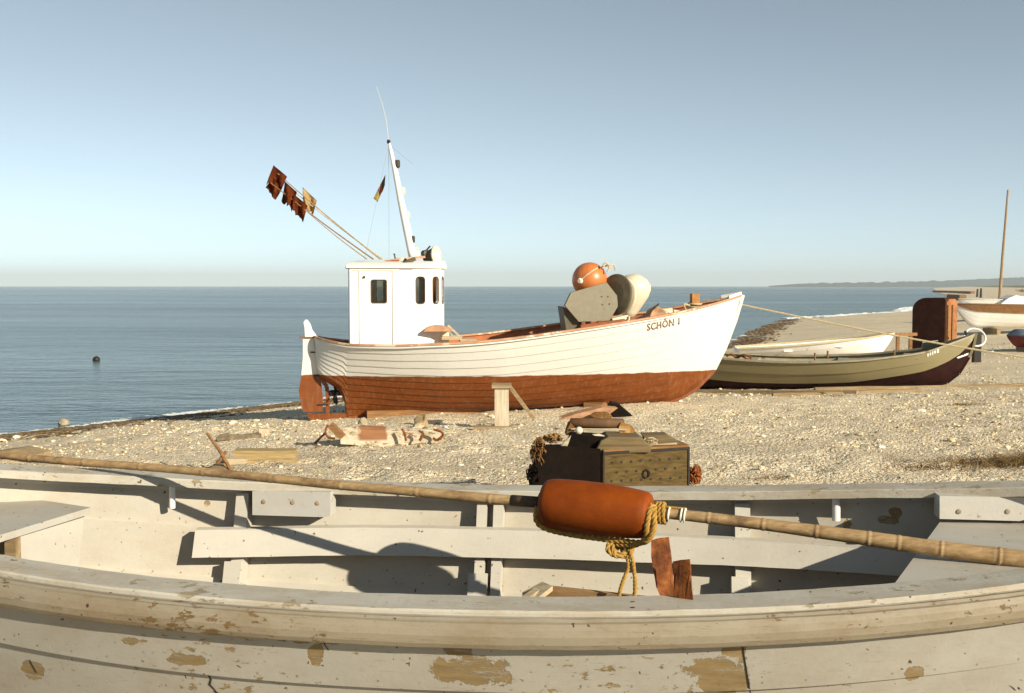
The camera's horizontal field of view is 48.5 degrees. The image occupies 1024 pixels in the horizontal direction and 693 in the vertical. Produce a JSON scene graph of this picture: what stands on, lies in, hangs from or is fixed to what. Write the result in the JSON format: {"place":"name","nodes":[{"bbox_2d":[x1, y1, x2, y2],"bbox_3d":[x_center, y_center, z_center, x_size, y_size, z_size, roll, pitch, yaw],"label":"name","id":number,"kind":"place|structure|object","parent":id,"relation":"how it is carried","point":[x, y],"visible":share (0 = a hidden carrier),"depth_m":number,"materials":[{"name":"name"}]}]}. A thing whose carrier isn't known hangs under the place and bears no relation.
{"place":"outdoors","nodes":[
{"label":"outdoors","id":0,"kind":"place"},
{"bbox_2d":[0,286,948,432],"bbox_3d":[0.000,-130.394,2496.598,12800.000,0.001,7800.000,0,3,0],"label":"water","id":1,"kind":"structure","parent":0,"point":[158,350],"depth_m":67.94,"materials":[{"name":"blue liquid"}]},
{"bbox_2d":[59,418,69,424],"bbox_3d":[-8.417,1.407,21.367,0.195,0.126,0.190,1,3,20],"label":"rock","id":2,"kind":"object","parent":1,"relation":"in","point":[64,421],"visible":1,"depth_m":21.30,"materials":[{"name":"stone"}]},
{"bbox_2d":[93,356,99,361],"bbox_3d":[-14.339,0.454,39.236,0.250,0.238,0.250,0,3,0],"label":"sea float","id":3,"kind":"object","parent":1,"relation":"on","point":[96,358],"visible":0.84,"depth_m":39.14,"materials":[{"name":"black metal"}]},
{"bbox_2d":[0,335,746,434],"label":"foam","id":4,"kind":"object","parent":1,"relation":"on","point":[153,416],"visible":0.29,"depth_m":22.76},
{"bbox_2d":[784,307,912,318],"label":"foam","id":5,"kind":"object","parent":1,"relation":"on","point":[903,309],"visible":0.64,"depth_m":102.78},
{"bbox_2d":[0,286,1023,485],"bbox_3d":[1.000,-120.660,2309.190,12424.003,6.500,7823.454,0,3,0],"label":"ground","id":6,"kind":"structure","parent":0,"point":[805,329],"depth_m":13.84,"materials":[{"name":"beige gravel"}]},
{"bbox_2d":[0,446,49,461],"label":"wooden slab","id":7,"kind":"object","parent":6,"relation":"on","point":[31,450],"depth_m":13.13,"materials":[{"name":"beige wood"}]},
{"bbox_2d":[0,397,342,438],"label":"seaweed","id":8,"kind":"object","parent":6,"relation":"on","point":[138,421],"visible":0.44,"depth_m":21.20,"materials":[{"name":"brown plant"}]},
{"bbox_2d":[0,399,343,441],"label":"seaweed","id":9,"kind":"object","parent":6,"relation":"on","point":[64,434],"visible":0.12,"depth_m":18.39,"materials":[{"name":"brown plant"}]},
{"bbox_2d":[208,464,227,469],"bbox_3d":[-3.007,1.245,11.661,0.253,0.045,0.354,0,3,0],"label":"wood scrap","id":10,"kind":"object","parent":6,"relation":"on","point":[221,466],"visible":0.64,"depth_m":11.66,"materials":[{"name":"beige wood"}]},
{"bbox_2d":[206,432,232,469],"bbox_3d":[-2.995,1.088,11.661,0.359,0.405,0.039,2,3,29],"label":"stick","id":11,"kind":"object","parent":6,"relation":"on","point":[225,460],"visible":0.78,"depth_m":11.64,"materials":[{"name":"brown wood"}]},
{"bbox_2d":[214,451,226,464],"bbox_3d":[-3.057,1.194,11.869,0.172,0.217,0.038,0,3,0],"label":"stick","id":12,"kind":"object","parent":6,"relation":"on","point":[219,460],"visible":0.51,"depth_m":11.85,"materials":[{"name":"brown wood"}]},
{"bbox_2d":[226,457,246,464],"bbox_3d":[-2.891,1.215,11.937,0.224,0.099,0.128,-1,3,-11],"label":"wood chip","id":13,"kind":"object","parent":6,"relation":"on","point":[236,460],"visible":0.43,"depth_m":11.89,"materials":[{"name":"beige wood"}]},
{"bbox_2d":[215,432,260,441],"bbox_3d":[-3.490,1.171,14.503,0.571,0.174,0.150,-2,4,-31],"label":"log","id":14,"kind":"object","parent":6,"relation":"on","point":[227,436],"visible":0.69,"depth_m":14.42,"materials":[{"name":"beige wood"}]},
{"bbox_2d":[258,428,268,433],"bbox_3d":[-3.239,1.128,14.841,0.132,0.116,0.115,-1,3,-22],"label":"wood scrap","id":15,"kind":"object","parent":6,"relation":"on","point":[264,431],"visible":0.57,"depth_m":14.80,"materials":[{"name":"beige wood"}]},
{"bbox_2d":[233,447,296,463],"bbox_3d":[-2.625,1.178,12.109,0.655,0.173,0.230,0,3,-3],"label":"timber block","id":16,"kind":"object","parent":6,"relation":"on","point":[254,455],"depth_m":12.00,"materials":[{"name":"beige wood"}]},
{"bbox_2d":[358,418,367,425],"bbox_3d":[-2.049,1.045,15.659,0.135,0.137,0.160,0,3,0],"label":"stone","id":17,"kind":"object","parent":6,"relation":"on","point":[362,422],"visible":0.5,"depth_m":15.61,"materials":[{"name":"beige stone"}]},
{"bbox_2d":[314,422,443,445],"bbox_3d":[-1.605,1.044,13.570,1.616,0.325,0.507,0,3,0],"label":"wreck plank","id":18,"kind":"object","parent":6,"relation":"on","point":[354,435],"visible":0.97,"depth_m":13.51,"materials":[{"name":"paint"}]},
{"bbox_2d":[414,423,422,427],"bbox_3d":[-1.256,1.064,15.284,0.136,0.070,0.133,0,3,0],"label":"wood scrap","id":19,"kind":"object","parent":6,"relation":"on","point":[417,425],"visible":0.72,"depth_m":15.24,"materials":[{"name":"beige wood"}]},
{"bbox_2d":[416,415,429,425],"bbox_3d":[-1.234,1.016,15.711,0.193,0.143,0.207,0,3,0],"label":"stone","id":20,"kind":"object","parent":6,"relation":"on","point":[423,420],"visible":0.75,"depth_m":15.66,"materials":[{"name":"beige stone"}]},
{"bbox_2d":[367,410,484,418],"bbox_3d":[-1.337,1.011,17.518,1.804,0.126,0.353,-1,3,-12],"label":"keel timber","id":21,"kind":"object","parent":6,"relation":"on","point":[377,413],"visible":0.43,"depth_m":17.27,"materials":[{"name":"brown wood"}]},
{"bbox_2d":[299,87,744,419],"bbox_3d":[0.246,-1.418,17.641,7.031,5.052,2.230,0,3,-9],"label":"fishing boat","id":22,"kind":"object","parent":21,"relation":"on","point":[401,348],"visible":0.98,"depth_m":17.11,"materials":[{"name":"white paint"}]},
{"bbox_2d":[271,182,373,259],"bbox_3d":[-2.810,-1.864,16.876,1.505,1.150,0.181,0,3,-9],"label":"marker pole","id":23,"kind":"object","parent":22,"relation":"on","point":[294,202],"visible":1,"depth_m":16.81,"materials":[{"name":"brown wood"}]},
{"bbox_2d":[266,165,380,258],"bbox_3d":[-2.814,-1.999,17.015,1.690,1.397,0.178,0,3,-8],"label":"marker pole","id":24,"kind":"object","parent":22,"relation":"on","point":[277,177],"visible":0.98,"depth_m":16.90,"materials":[{"name":"beige wood"}]},
{"bbox_2d":[305,210,366,259],"bbox_3d":[-2.594,-1.648,16.774,0.912,0.733,0.017,0,3,-9],"label":"marker pole","id":25,"kind":"object","parent":22,"relation":"on","point":[338,237],"visible":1,"depth_m":16.78,"materials":[{"name":"white wood"}]},
{"bbox_2d":[296,188,382,259],"bbox_3d":[-2.681,-1.875,17.259,1.435,1.114,0.174,-1,3,-10],"label":"marker pole","id":26,"kind":"object","parent":22,"relation":"on","point":[312,199],"visible":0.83,"depth_m":17.19,"materials":[{"name":"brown wood"}]},
{"bbox_2d":[572,262,615,290],"bbox_3d":[1.273,-1.041,17.754,0.673,0.552,0.549,0,3,0],"label":"ball float","id":27,"kind":"object","parent":22,"relation":"on","point":[588,274],"visible":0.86,"depth_m":17.54,"materials":[{"name":"orange plastic"}]},
{"bbox_2d":[622,274,650,320],"bbox_3d":[1.915,-0.771,17.840,0.521,0.739,0.524,0,3,0],"label":"fender","id":28,"kind":"object","parent":22,"relation":"on","point":[642,286],"visible":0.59,"depth_m":17.67,"materials":[{"name":"beige plastic"}]},
{"bbox_2d":[636,303,658,318],"bbox_3d":[2.079,-0.524,17.575,0.411,0.295,0.042,0,3,-9],"label":"stick","id":29,"kind":"object","parent":22,"relation":"on","point":[648,312],"visible":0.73,"depth_m":17.56,"materials":[{"name":"black wood"}]},
{"bbox_2d":[643,307,667,317],"bbox_3d":[2.347,-0.507,17.775,0.635,0.223,0.346,0,3,-9],"label":"canvas heap","id":30,"kind":"object","parent":22,"relation":"on","point":[656,311],"visible":0.34,"depth_m":17.61,"materials":[{"name":"brown fabric"}]},
{"bbox_2d":[662,308,677,312],"bbox_3d":[2.481,-0.558,17.655,0.320,0.080,0.061,0,3,-9],"label":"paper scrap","id":31,"kind":"object","parent":30,"relation":"on","point":[669,310],"visible":0.68,"depth_m":17.62,"materials":[{"name":"white paper"}]},
{"bbox_2d":[742,304,1023,357],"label":"mooring rope","id":32,"kind":"object","parent":22,"relation":"attached to","point":[884,333],"visible":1,"depth_m":17.52,"materials":[{"name":"beige fabric"}]},
{"bbox_2d":[473,383,535,429],"bbox_3d":[-0.101,0.800,15.111,0.831,0.605,0.420,0,3,0],"label":"timber prop","id":33,"kind":"object","parent":6,"relation":"on","point":[501,405],"visible":0.89,"depth_m":15.02,"materials":[{"name":"beige wood"}]},
{"bbox_2d":[0,464,1023,692],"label":"rowing boat","id":34,"kind":"object","parent":6,"relation":"on","point":[122,581],"visible":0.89,"depth_m":2.64,"materials":[{"name":"white paint"}]},
{"bbox_2d":[0,451,1023,595],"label":"marker buoy","id":35,"kind":"object","parent":34,"relation":"on","point":[595,511],"visible":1,"depth_m":3.27,"materials":[{"name":"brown wood"}]},
{"bbox_2d":[521,582,643,596],"bbox_3d":[0.193,0.905,3.206,0.453,0.372,0.360,1,3,23],"label":"wooden box","id":36,"kind":"object","parent":34,"relation":"in","point":[541,589],"visible":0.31,"depth_m":3.37,"materials":[{"name":"brown wood"}]},
{"bbox_2d":[0,343,1023,484],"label":"pebbles","id":37,"kind":"object","parent":6,"relation":"on","point":[950,439],"visible":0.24,"depth_m":14.67,"materials":[{"name":"beige stone"}]},
{"bbox_2d":[59,343,1013,484],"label":"stones","id":38,"kind":"object","parent":6,"relation":"on","point":[760,467],"visible":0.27,"depth_m":13.28,"materials":[{"name":"beige stone"}]},
{"bbox_2d":[509,406,575,410],"bbox_3d":[0.415,0.948,17.794,1.306,0.125,0.356,-1,3,-15],"label":"keel timber","id":39,"kind":"object","parent":6,"relation":"on","point":[512,409],"visible":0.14,"depth_m":17.62,"materials":[{"name":"brown wood"}]},
{"bbox_2d":[534,444,600,484],"bbox_3d":[0.415,0.994,8.873,0.512,0.501,0.505,0,3,0],"label":"tarred box","id":40,"kind":"object","parent":6,"relation":"on","point":[573,463],"visible":0.52,"depth_m":8.63,"materials":[{"name":"black wood"}]},
{"bbox_2d":[526,462,540,484],"bbox_3d":[0.165,0.980,8.666,0.118,0.201,0.238,0,3,0],"label":"net tangle","id":41,"kind":"object","parent":40,"relation":"on","point":[532,476],"visible":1,"depth_m":8.60,"materials":[{"name":"black fabric"}]},
{"bbox_2d":[529,437,545,465],"bbox_3d":[0.206,0.818,8.705,0.146,0.260,0.235,0,3,0],"label":"net tangle","id":42,"kind":"object","parent":40,"relation":"on","point":[538,441],"visible":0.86,"depth_m":8.64,"materials":[{"name":"brown fabric"}]},
{"bbox_2d":[542,433,562,442],"bbox_3d":[0.317,0.711,8.851,0.159,0.090,0.235,0,3,0],"label":"rope tangle","id":43,"kind":"object","parent":40,"relation":"on","point":[551,438],"visible":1,"depth_m":8.81,"materials":[{"name":"brown fabric"}]},
{"bbox_2d":[561,435,570,445],"bbox_3d":[0.404,0.732,8.691,0.093,0.106,0.030,0,3,0],"label":"board offcut","id":44,"kind":"object","parent":40,"relation":"on","point":[565,442],"visible":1,"depth_m":8.68,"materials":[{"name":"brown wood"}]},
{"bbox_2d":[568,432,605,447],"bbox_3d":[0.564,0.735,8.832,0.315,0.127,0.200,0,3,0],"label":"slanted lid","id":45,"kind":"object","parent":40,"relation":"on","point":[587,439],"visible":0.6,"depth_m":8.73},
{"bbox_2d":[575,427,582,433],"bbox_3d":[0.515,0.646,8.747,0.060,0.060,0.060,0,3,0],"label":"net float","id":46,"kind":"object","parent":45,"relation":"on","point":[578,430],"visible":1,"depth_m":8.72,"materials":[{"name":"beige plastic"}]},
{"bbox_2d":[557,404,616,419],"bbox_3d":[1.048,0.919,15.889,0.830,0.183,0.376,0,3,0],"label":"canvas heap","id":47,"kind":"object","parent":6,"relation":"on","point":[585,413],"visible":0.77,"depth_m":15.73,"materials":[{"name":"brown fabric"}]},
{"bbox_2d":[584,402,607,406],"bbox_3d":[1.383,0.911,17.949,0.306,0.127,0.803,1,3,20],"label":"keel timber","id":48,"kind":"object","parent":6,"relation":"on","point":[590,404],"visible":0.36,"depth_m":17.59,"materials":[{"name":"brown wood"}]},
{"bbox_2d":[589,410,610,417],"bbox_3d":[1.215,0.941,15.678,0.312,0.138,0.292,0,3,0],"label":"net heap","id":49,"kind":"object","parent":6,"relation":"on","point":[602,414],"visible":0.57,"depth_m":15.55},
{"bbox_2d":[188,393,1017,484],"bbox_3d":[2.353,0.985,14.516,8.095,0.325,9.782,2,4,30],"label":"straw","id":50,"kind":"object","parent":6,"relation":"on","point":[909,466],"visible":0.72,"depth_m":10.40,"materials":[{"name":"beige plant"}]},
{"bbox_2d":[608,401,631,415],"bbox_3d":[1.502,0.883,16.223,0.420,0.190,0.300,0,3,0],"label":"keel wedge","id":51,"kind":"object","parent":6,"relation":"on","point":[620,410],"visible":0.71,"depth_m":16.08,"materials":[{"name":"black wood"}]},
{"bbox_2d":[600,440,689,485],"bbox_3d":[0.990,0.995,8.923,0.706,0.493,0.468,-1,3,-10],"label":"fish chest","id":52,"kind":"object","parent":6,"relation":"on","point":[663,465],"visible":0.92,"depth_m":8.71,"materials":[{"name":"brown wood"}]},
{"bbox_2d":[596,431,651,452],"bbox_3d":[0.845,0.744,8.832,0.437,0.130,0.340,0,3,0],"label":"slanted lid","id":53,"kind":"object","parent":52,"relation":"on","point":[634,442],"visible":0.8,"depth_m":8.66,"materials":[{"name":"brown wood"}]},
{"bbox_2d":[565,418,634,434],"bbox_3d":[0.693,0.628,8.963,0.551,0.134,0.126,0,3,0],"label":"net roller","id":54,"kind":"object","parent":53,"relation":"on","point":[622,425],"visible":0.97,"depth_m":8.93,"materials":[{"name":"brown wood"}]},
{"bbox_2d":[644,437,657,445],"bbox_3d":[1.063,0.732,8.775,0.133,0.072,0.089,0,3,0],"label":"rope tangle","id":55,"kind":"object","parent":53,"relation":"on","point":[652,442],"visible":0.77,"depth_m":8.77,"materials":[{"name":"beige fabric"}]},
{"bbox_2d":[640,432,678,443],"bbox_3d":[1.158,0.736,8.932,0.282,0.109,0.200,0,3,0],"label":"tray","id":56,"kind":"object","parent":52,"relation":"on","point":[662,437],"visible":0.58,"depth_m":8.83,"materials":[{"name":"brown wood"}]},
{"bbox_2d":[651,442,676,444],"bbox_3d":[1.165,0.765,8.813,0.224,0.041,0.030,0,3,0],"label":"board offcut","id":57,"kind":"object","parent":52,"relation":"on","point":[666,443],"visible":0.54,"depth_m":8.80,"materials":[{"name":"brown wood"}]},
{"bbox_2d":[690,465,701,485],"bbox_3d":[1.430,1.010,8.917,0.127,0.172,0.235,0,3,0],"label":"net tangle","id":58,"kind":"object","parent":52,"relation":"hanging from","point":[695,474],"visible":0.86,"depth_m":8.85,"materials":[{"name":"orange fabric"}]},
{"bbox_2d":[727,317,819,347],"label":"seaweed","id":59,"kind":"object","parent":6,"relation":"on","point":[768,329],"visible":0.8,"depth_m":60.29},
{"bbox_2d":[696,389,858,393],"bbox_3d":[4.482,0.776,19.421,2.813,0.161,0.164,2,4,32],"label":"slipway plank","id":60,"kind":"object","parent":6,"relation":"on","point":[746,391],"visible":0.72,"depth_m":19.47,"materials":[{"name":"brown wood"}]},
{"bbox_2d":[700,333,977,388],"bbox_3d":[5.578,0.291,20.542,5.242,1.142,2.060,1,3,17],"label":"open boat","id":61,"kind":"object","parent":6,"relation":"on","point":[927,363],"visible":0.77,"depth_m":19.79,"materials":[{"name":"green paint"}]},
{"bbox_2d":[726,353,751,358],"bbox_3d":[4.122,0.190,20.640,0.487,0.127,0.086,2,3,29],"label":"anchor chain","id":62,"kind":"object","parent":61,"relation":"on","point":[741,355],"visible":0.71,"depth_m":20.62,"materials":[{"name":"metal"}]},
{"bbox_2d":[772,389,921,396],"bbox_3d":[5.531,0.765,18.774,2.451,0.132,0.139,0,3,0],"label":"slipway plank","id":63,"kind":"object","parent":6,"relation":"on","point":[820,393],"visible":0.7,"depth_m":18.71,"materials":[{"name":"brown wood"}]},
{"bbox_2d":[743,441,1023,473],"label":"dry reeds","id":64,"kind":"object","parent":6,"relation":"on","point":[1003,460],"visible":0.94,"depth_m":10.58,"materials":[{"name":"brown plant"}]},
{"bbox_2d":[894,333,916,350],"bbox_3d":[9.030,0.062,26.291,0.911,0.756,0.100,-2,4,-33],"label":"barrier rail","id":65,"kind":"object","parent":6,"relation":"on","point":[910,335],"visible":0.45,"depth_m":26.25,"materials":[{"name":"brown wood"}]},
{"bbox_2d":[814,384,1023,390],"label":"slipway plank","id":66,"kind":"object","parent":6,"relation":"on","point":[906,387],"visible":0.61,"depth_m":19.47,"materials":[{"name":"wood"}]},
{"bbox_2d":[912,298,956,348],"bbox_3d":[10.223,-0.408,27.491,0.480,1.545,0.928,-3,4,-40],"label":"beach chair","id":67,"kind":"object","parent":6,"relation":"on","point":[934,319],"visible":0.79,"depth_m":27.26,"materials":[{"name":"brown wood"}]},
{"bbox_2d":[932,290,974,293],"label":"groyne","id":68,"kind":"object","parent":6,"relation":"on","point":[969,292],"visible":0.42,"depth_m":351.61,"materials":[{"name":"brown wood"}]},
{"bbox_2d":[947,294,965,299],"bbox_3d":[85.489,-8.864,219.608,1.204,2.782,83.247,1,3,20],"label":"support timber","id":69,"kind":"object","parent":6,"relation":"on","point":[955,296],"visible":0.35,"depth_m":195.82,"materials":[{"name":"brown wood"}]},
{"bbox_2d":[964,328,985,361],"bbox_3d":[10.800,-0.006,26.538,0.524,0.856,0.241,0,3,0],"label":"hoop stand","id":70,"kind":"object","parent":6,"relation":"on","point":[976,356],"visible":0.71,"depth_m":26.47,"materials":[{"name":"white paint"}]},
{"bbox_2d":[983,328,1000,334],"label":"support timber","id":71,"kind":"object","parent":6,"relation":"on","point":[997,331],"visible":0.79,"depth_m":42.70,"materials":[{"name":"brown wood"}]},
{"bbox_2d":[957,303,1023,327],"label":"sailing dinghy","id":72,"kind":"object","parent":71,"relation":"on","point":[976,315],"visible":0.91,"depth_m":42.53,"materials":[{"name":"white paint"}]},
{"bbox_2d":[1016,347,1023,351],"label":"support timber","id":73,"kind":"object","parent":6,"relation":"on","point":[1019,348],"visible":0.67,"depth_m":31.18,"materials":[{"name":"wood"}]},
{"bbox_2d":[1006,329,1023,346],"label":"tender","id":74,"kind":"object","parent":73,"relation":"on","point":[1015,337],"visible":1,"depth_m":30.84,"materials":[{"name":"red paint"}]},
{"bbox_3d":[7.212,0.439,24.523,0.140,0.322,0.770,0,3,3],"label":"support timber","id":75,"kind":"object","parent":6,"relation":"on","visible":0},
{"bbox_2d":[734,332,894,354],"bbox_3d":[6.537,-0.020,24.534,3.363,0.588,1.160,0,3,3],"label":"rowing boat","id":76,"kind":"object","parent":75,"relation":"on","point":[869,343],"visible":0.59,"depth_m":24.18,"materials":[{"name":"white paint"}]},
{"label":"support timber","id":77,"kind":"object","parent":6,"relation":"on","visible":0},
{"bbox_2d":[958,190,1023,303],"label":"sailing dinghy","id":78,"kind":"object","parent":77,"relation":"on","point":[1011,299],"visible":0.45,"depth_m":57.64,"materials":[{"name":"white paint"}]},
{"bbox_2d":[0,0,1023,285],"label":"sky","id":79,"kind":"structure","parent":0,"point":[664,142],"materials":[{"name":"blue"}]},
{"bbox_2d":[769,277,1023,286],"bbox_3d":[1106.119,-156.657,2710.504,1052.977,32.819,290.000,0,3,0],"label":"hills","id":80,"kind":"structure","parent":0,"point":[1016,281],"depth_m":2596.48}
]}

